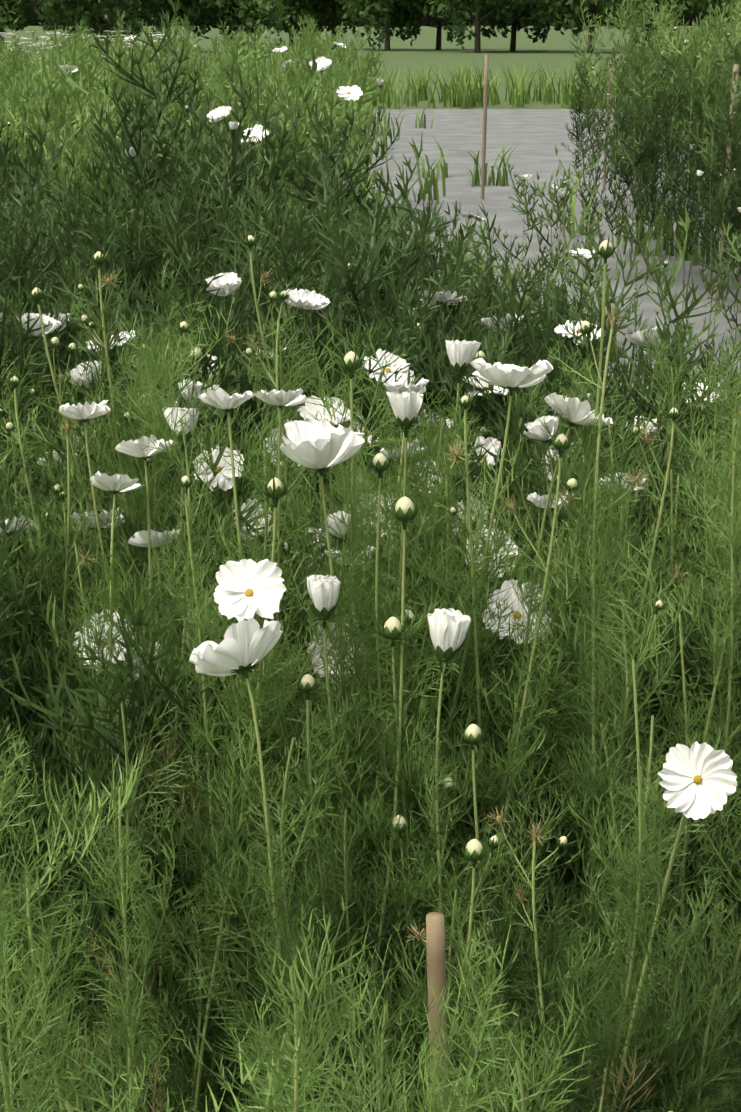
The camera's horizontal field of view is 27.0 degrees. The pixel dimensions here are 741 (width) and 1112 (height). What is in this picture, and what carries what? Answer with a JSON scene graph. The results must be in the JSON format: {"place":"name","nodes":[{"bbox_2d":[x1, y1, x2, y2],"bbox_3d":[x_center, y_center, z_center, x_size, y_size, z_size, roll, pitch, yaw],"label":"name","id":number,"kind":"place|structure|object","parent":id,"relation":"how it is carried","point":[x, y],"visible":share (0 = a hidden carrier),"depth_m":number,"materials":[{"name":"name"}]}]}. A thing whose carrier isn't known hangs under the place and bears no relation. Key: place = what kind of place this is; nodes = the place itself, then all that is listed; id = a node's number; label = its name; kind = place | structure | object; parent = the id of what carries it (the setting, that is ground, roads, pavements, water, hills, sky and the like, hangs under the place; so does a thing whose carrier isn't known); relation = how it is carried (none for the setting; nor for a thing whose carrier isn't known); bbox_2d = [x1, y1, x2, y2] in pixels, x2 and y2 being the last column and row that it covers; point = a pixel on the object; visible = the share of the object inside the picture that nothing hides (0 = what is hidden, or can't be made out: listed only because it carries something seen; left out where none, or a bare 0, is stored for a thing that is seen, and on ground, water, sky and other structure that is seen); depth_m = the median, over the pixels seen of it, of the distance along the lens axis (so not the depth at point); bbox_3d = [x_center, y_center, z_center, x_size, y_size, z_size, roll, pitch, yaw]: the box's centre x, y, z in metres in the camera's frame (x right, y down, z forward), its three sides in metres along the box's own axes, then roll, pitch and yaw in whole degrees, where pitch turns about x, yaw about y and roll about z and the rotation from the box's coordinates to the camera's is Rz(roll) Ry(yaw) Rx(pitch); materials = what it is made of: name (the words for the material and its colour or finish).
{"place":"outdoors","nodes":[
{"label":"outdoors","id":0,"kind":"place"},
{"bbox_2d":[13,0,714,25],"label":"sky","id":1,"kind":"structure","parent":0,"point":[690,18],"materials":[{"name":"white"}]},
{"bbox_2d":[2,26,730,1111],"bbox_3d":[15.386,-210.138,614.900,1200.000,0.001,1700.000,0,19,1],"label":"ground","id":2,"kind":"structure","parent":0,"point":[556,50],"depth_m":83.76,"materials":[{"name":"plant"}]},
{"bbox_2d":[0,28,198,108],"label":"white umbel bed","id":3,"kind":"object","parent":2,"relation":"on","point":[58,34],"visible":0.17,"depth_m":20.83,"materials":[{"name":"plant"}]},
{"bbox_2d":[3,60,735,405],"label":"meadow grass tufts","id":4,"kind":"object","parent":2,"relation":"on","point":[519,94],"visible":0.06,"depth_m":28.81,"materials":[{"name":"green plant"}]},
{"bbox_2d":[0,230,740,1111],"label":"cosmos bed","id":5,"kind":"object","parent":2,"relation":"on","point":[242,852],"visible":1,"depth_m":1.65,"materials":[{"name":"green plant"}]},
{"bbox_2d":[0,140,740,770],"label":"flowering plants","id":6,"kind":"object","parent":2,"relation":"on","point":[340,282],"visible":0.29,"depth_m":2.54,"materials":[{"name":"green plant"}]},
{"bbox_2d":[0,0,740,464],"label":"flowering plants","id":7,"kind":"object","parent":2,"relation":"on","point":[176,108],"visible":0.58,"depth_m":4.86,"materials":[{"name":"green plant"}]},
{"bbox_2d":[0,0,740,52],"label":"hedge trees","id":8,"kind":"object","parent":2,"relation":"on","point":[367,14],"visible":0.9,"depth_m":87.65,"materials":[{"name":"green plant"}]},
{"bbox_2d":[426,912,449,1111],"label":"wooden stake","id":9,"kind":"object","parent":2,"relation":"on","point":[436,953],"visible":0.71,"depth_m":1.30,"materials":[{"name":"brown wood"}]},
{"bbox_2d":[560,0,740,344],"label":"bush","id":10,"kind":"object","parent":2,"relation":"on","point":[699,110],"visible":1,"depth_m":9.21,"materials":[{"name":"green plant"}]},
{"bbox_2d":[314,109,740,1107],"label":"gravel path","id":11,"kind":"structure","parent":0,"point":[534,137],"depth_m":14.63,"materials":[{"name":"grey gravel"}]},
{"bbox_2d":[480,55,738,306],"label":"wooden stakes","id":12,"kind":"object","parent":11,"relation":"on","point":[736,67],"visible":0.52,"depth_m":13.70,"materials":[{"name":"brown wood"}]}
]}

